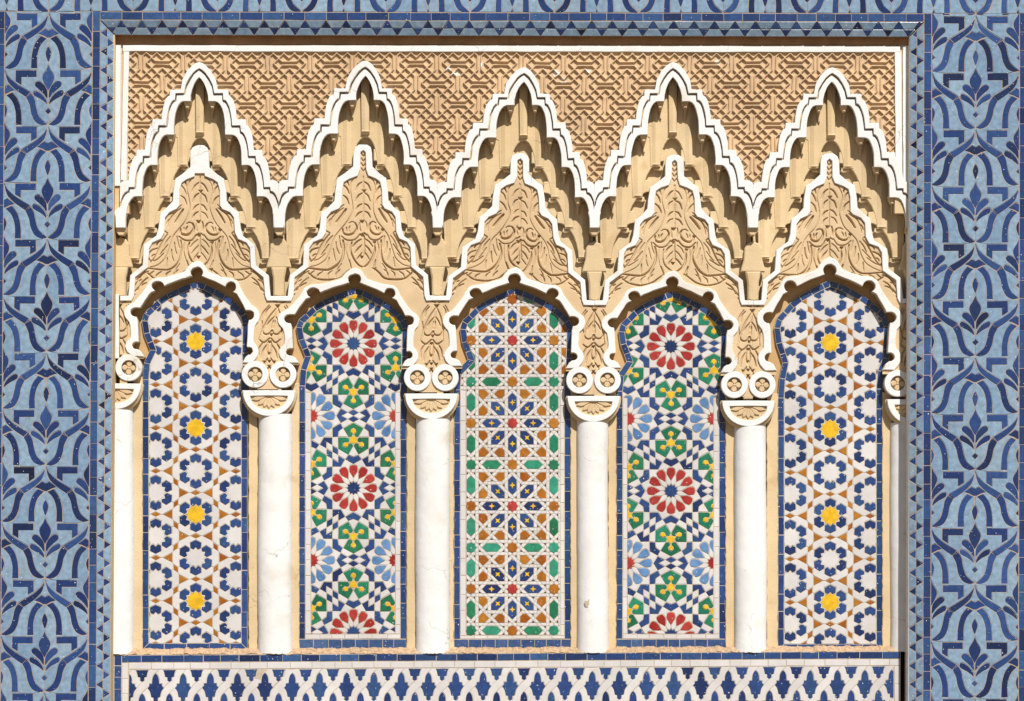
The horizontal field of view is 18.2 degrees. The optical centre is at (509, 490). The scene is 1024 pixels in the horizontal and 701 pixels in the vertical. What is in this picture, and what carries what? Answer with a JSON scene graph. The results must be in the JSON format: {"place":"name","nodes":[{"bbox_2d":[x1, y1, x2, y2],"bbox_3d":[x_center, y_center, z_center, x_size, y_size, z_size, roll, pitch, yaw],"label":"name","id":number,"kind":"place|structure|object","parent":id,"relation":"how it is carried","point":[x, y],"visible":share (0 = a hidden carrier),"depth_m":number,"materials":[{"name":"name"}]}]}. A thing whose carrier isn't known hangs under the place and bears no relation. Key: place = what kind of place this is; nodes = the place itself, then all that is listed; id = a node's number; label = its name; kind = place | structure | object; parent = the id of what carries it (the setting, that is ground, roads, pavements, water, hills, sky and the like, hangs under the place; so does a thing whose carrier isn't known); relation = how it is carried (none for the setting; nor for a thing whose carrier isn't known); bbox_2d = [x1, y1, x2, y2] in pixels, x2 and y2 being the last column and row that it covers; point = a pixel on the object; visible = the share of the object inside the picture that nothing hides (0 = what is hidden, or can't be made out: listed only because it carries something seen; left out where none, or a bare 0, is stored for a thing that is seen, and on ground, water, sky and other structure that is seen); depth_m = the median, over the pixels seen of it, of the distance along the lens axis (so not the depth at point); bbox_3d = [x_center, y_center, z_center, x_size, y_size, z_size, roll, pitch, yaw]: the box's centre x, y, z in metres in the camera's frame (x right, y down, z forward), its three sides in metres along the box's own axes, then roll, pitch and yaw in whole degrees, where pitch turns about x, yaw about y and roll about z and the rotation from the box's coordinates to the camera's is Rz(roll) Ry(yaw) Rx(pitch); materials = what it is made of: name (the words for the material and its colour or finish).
{"place":"outdoors","nodes":[
{"label":"outdoors","id":0,"kind":"place"},
{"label":"wall","id":1,"kind":"structure","parent":0,"visible":0},
{"bbox_2d":[904,13,1023,700],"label":"tiled border","id":2,"kind":"object","parent":1,"relation":"on","point":[964,292],"visible":1,"depth_m":11.25,"materials":[{"name":"blue tile"}]},
{"label":"ground","id":3,"kind":"structure","parent":0,"visible":0},
{"bbox_2d":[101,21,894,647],"bbox_3d":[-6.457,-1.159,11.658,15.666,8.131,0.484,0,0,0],"label":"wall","id":4,"kind":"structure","parent":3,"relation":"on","point":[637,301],"depth_m":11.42,"materials":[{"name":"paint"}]},
{"bbox_2d":[0,11,117,700],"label":"tiled border","id":5,"kind":"object","parent":4,"relation":"attached to","point":[58,360],"visible":1,"depth_m":11.25,"materials":[{"name":"blue tile"}]},
{"bbox_2d":[142,281,248,648],"bbox_3d":[-1.119,-0.089,11.408,0.383,1.312,0.014,0,0,0],"label":"mosaic panel","id":6,"kind":"object","parent":4,"relation":"attached to","point":[195,502],"visible":1,"depth_m":11.40,"materials":[{"name":"tile"}]},
{"bbox_2d":[120,145,278,388],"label":"lobed arch","id":7,"kind":"structure","parent":4,"relation":"attached to","point":[199,225],"depth_m":11.36,"materials":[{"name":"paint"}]},
{"bbox_2d":[120,62,280,295],"bbox_3d":[-1.097,-1.085,11.354,0.567,0.851,0.121,0,0,0],"label":"muqarnas niche","id":8,"kind":"object","parent":4,"relation":"attached to","point":[199,107],"visible":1,"depth_m":11.37,"materials":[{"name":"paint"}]},
{"bbox_2d":[242,361,299,653],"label":"column","id":9,"kind":"structure","parent":4,"relation":"attached to","point":[273,544],"depth_m":11.36,"materials":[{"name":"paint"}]},
{"bbox_2d":[296,288,407,648],"bbox_3d":[-0.559,-0.075,11.408,0.400,1.293,0.015,0,0,0],"label":"mosaic panel","id":10,"kind":"object","parent":4,"relation":"attached to","point":[352,495],"visible":1,"depth_m":11.40,"materials":[{"name":"tile"}]},
{"bbox_2d":[279,61,436,295],"bbox_3d":[-0.535,-1.088,11.354,0.567,0.856,0.121,0,0,0],"label":"muqarnas niche","id":11,"kind":"object","parent":4,"relation":"attached to","point":[362,107],"visible":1,"depth_m":11.37,"materials":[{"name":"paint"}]},
{"bbox_2d":[267,206,290,295],"bbox_3d":[-0.818,-0.845,11.342,0.086,0.319,0.081,0,0,0],"label":"plaster pendant","id":12,"kind":"object","parent":11,"relation":"hanging from","point":[278,263],"visible":1,"depth_m":11.35,"materials":[{"name":"beige paint"}]},
{"bbox_2d":[278,145,437,391],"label":"lobed arch","id":13,"kind":"structure","parent":4,"relation":"attached to","point":[365,239],"depth_m":11.36,"materials":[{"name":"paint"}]},
{"bbox_2d":[113,651,900,700],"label":"tiled dado","id":14,"kind":"object","parent":4,"relation":"attached to","point":[763,676],"visible":1,"depth_m":11.36,"materials":[{"name":"tile"}]},
{"bbox_2d":[114,645,897,655],"bbox_3d":[-0.008,0.570,11.378,2.801,0.039,0.047,0,0,0],"label":"mortar ledge","id":15,"kind":"object","parent":14,"relation":"on","point":[477,650],"visible":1,"depth_m":11.38,"materials":[{"name":"white concrete"}]},
{"bbox_2d":[113,354,143,654],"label":"column","id":16,"kind":"structure","parent":15,"relation":"on","point":[128,568],"depth_m":11.36,"materials":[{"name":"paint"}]},
{"bbox_2d":[404,364,458,653],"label":"column","id":17,"kind":"structure","parent":15,"relation":"on","point":[430,529],"depth_m":11.36,"materials":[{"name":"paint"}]},
{"bbox_2d":[720,372,777,652],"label":"column","id":18,"kind":"structure","parent":15,"relation":"on","point":[751,554],"depth_m":11.36,"materials":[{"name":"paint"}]},
{"bbox_2d":[0,0,1023,36],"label":"tiled border","id":19,"kind":"object","parent":4,"relation":"attached to","point":[760,18],"visible":1,"depth_m":11.25,"materials":[{"name":"blue tile"}]},
{"bbox_2d":[108,28,916,214],"bbox_3d":[0.011,-1.306,11.351,2.865,0.653,0.098,0,0,0],"label":"lattice panel","id":20,"kind":"object","parent":4,"relation":"attached to","point":[280,89],"visible":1,"depth_m":11.31,"materials":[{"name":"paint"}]},
{"bbox_2d":[115,206,132,358],"bbox_3d":[-1.380,-0.736,11.342,0.086,0.538,0.081,0,0,0],"label":"plaster pendant","id":21,"kind":"object","parent":20,"relation":"hanging from","point":[124,264],"visible":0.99,"depth_m":11.35,"materials":[{"name":"beige paint"}]},
{"bbox_2d":[899,210,907,291],"bbox_3d":[1.419,-0.841,11.342,0.068,0.327,0.081,0,0,0],"label":"plaster pendant","id":22,"kind":"object","parent":20,"relation":"hanging from","point":[902,265],"visible":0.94,"depth_m":11.35,"materials":[{"name":"beige paint"}]},
{"bbox_2d":[454,288,572,647],"bbox_3d":[0.016,-0.075,11.408,0.424,1.292,0.015,0,0,0],"label":"mosaic panel","id":23,"kind":"object","parent":4,"relation":"attached to","point":[512,497],"visible":1,"depth_m":11.40,"materials":[{"name":"tile"}]},
{"bbox_2d":[437,68,594,299],"bbox_3d":[0.024,-1.076,11.354,0.562,0.832,0.121,0,0,0],"label":"muqarnas niche","id":24,"kind":"object","parent":4,"relation":"attached to","point":[520,115],"visible":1,"depth_m":11.37,"materials":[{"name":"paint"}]},
{"bbox_2d":[425,206,449,295],"bbox_3d":[-0.255,-0.845,11.342,0.086,0.318,0.081,0,0,0],"label":"plaster pendant","id":25,"kind":"object","parent":24,"relation":"hanging from","point":[437,263],"visible":1,"depth_m":11.35,"materials":[{"name":"beige paint"}]},
{"bbox_2d":[582,207,606,300],"bbox_3d":[0.303,-0.837,11.342,0.086,0.334,0.081,0,0,0],"label":"plaster pendant","id":26,"kind":"object","parent":24,"relation":"hanging from","point":[594,267],"visible":1,"depth_m":11.35,"materials":[{"name":"beige paint"}]},
{"bbox_2d":[437,153,594,394],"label":"lobed arch","id":27,"kind":"structure","parent":4,"relation":"attached to","point":[517,234],"depth_m":11.36,"materials":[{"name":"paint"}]},
{"bbox_2d":[565,367,620,652],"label":"column","id":28,"kind":"structure","parent":4,"relation":"attached to","point":[593,584],"depth_m":11.36,"materials":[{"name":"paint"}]},
{"bbox_2d":[616,291,726,647],"bbox_3d":[0.580,-0.069,11.408,0.395,1.281,0.014,0,0,0],"label":"mosaic panel","id":29,"kind":"object","parent":4,"relation":"attached to","point":[670,503],"visible":1,"depth_m":11.40,"materials":[{"name":"tile"}]},
{"bbox_2d":[593,62,752,299],"bbox_3d":[0.583,-1.085,11.354,0.567,0.851,0.121,0,0,0],"label":"muqarnas niche","id":30,"kind":"object","parent":4,"relation":"attached to","point":[673,115],"visible":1,"depth_m":11.37,"materials":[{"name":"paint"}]},
{"bbox_2d":[740,206,764,300],"bbox_3d":[0.866,-0.837,11.342,0.086,0.334,0.081,0,0,0],"label":"plaster pendant","id":31,"kind":"object","parent":30,"relation":"hanging from","point":[752,268],"visible":1,"depth_m":11.35,"materials":[{"name":"beige paint"}]},
{"bbox_2d":[594,155,752,396],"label":"lobed arch","id":32,"kind":"structure","parent":4,"relation":"attached to","point":[674,237],"depth_m":11.36,"materials":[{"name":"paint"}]},
{"bbox_2d":[752,153,905,396],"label":"lobed arch","id":33,"kind":"structure","parent":4,"relation":"attached to","point":[830,224],"depth_m":11.36,"materials":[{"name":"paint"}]},
{"bbox_2d":[751,68,908,300],"bbox_3d":[1.145,-1.076,11.354,0.567,0.832,0.121,0,0,0],"label":"muqarnas niche","id":34,"kind":"object","parent":4,"relation":"attached to","point":[831,114],"visible":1,"depth_m":11.37,"materials":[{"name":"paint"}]},
{"bbox_2d":[774,280,888,646],"bbox_3d":[1.150,-0.089,11.408,0.413,1.319,0.014,0,0,0],"label":"mosaic panel","id":35,"kind":"object","parent":4,"relation":"attached to","point":[831,339],"visible":1,"depth_m":11.40,"materials":[{"name":"tile"}]},
{"bbox_2d":[882,370,905,651],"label":"column","id":36,"kind":"structure","parent":4,"relation":"attached to","point":[894,532],"depth_m":11.37,"materials":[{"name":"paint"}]},
{"bbox_2d":[901,652,903,700],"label":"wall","id":37,"kind":"structure","parent":3,"relation":"on","point":[902,676],"depth_m":11.70,"materials":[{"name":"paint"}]}
]}

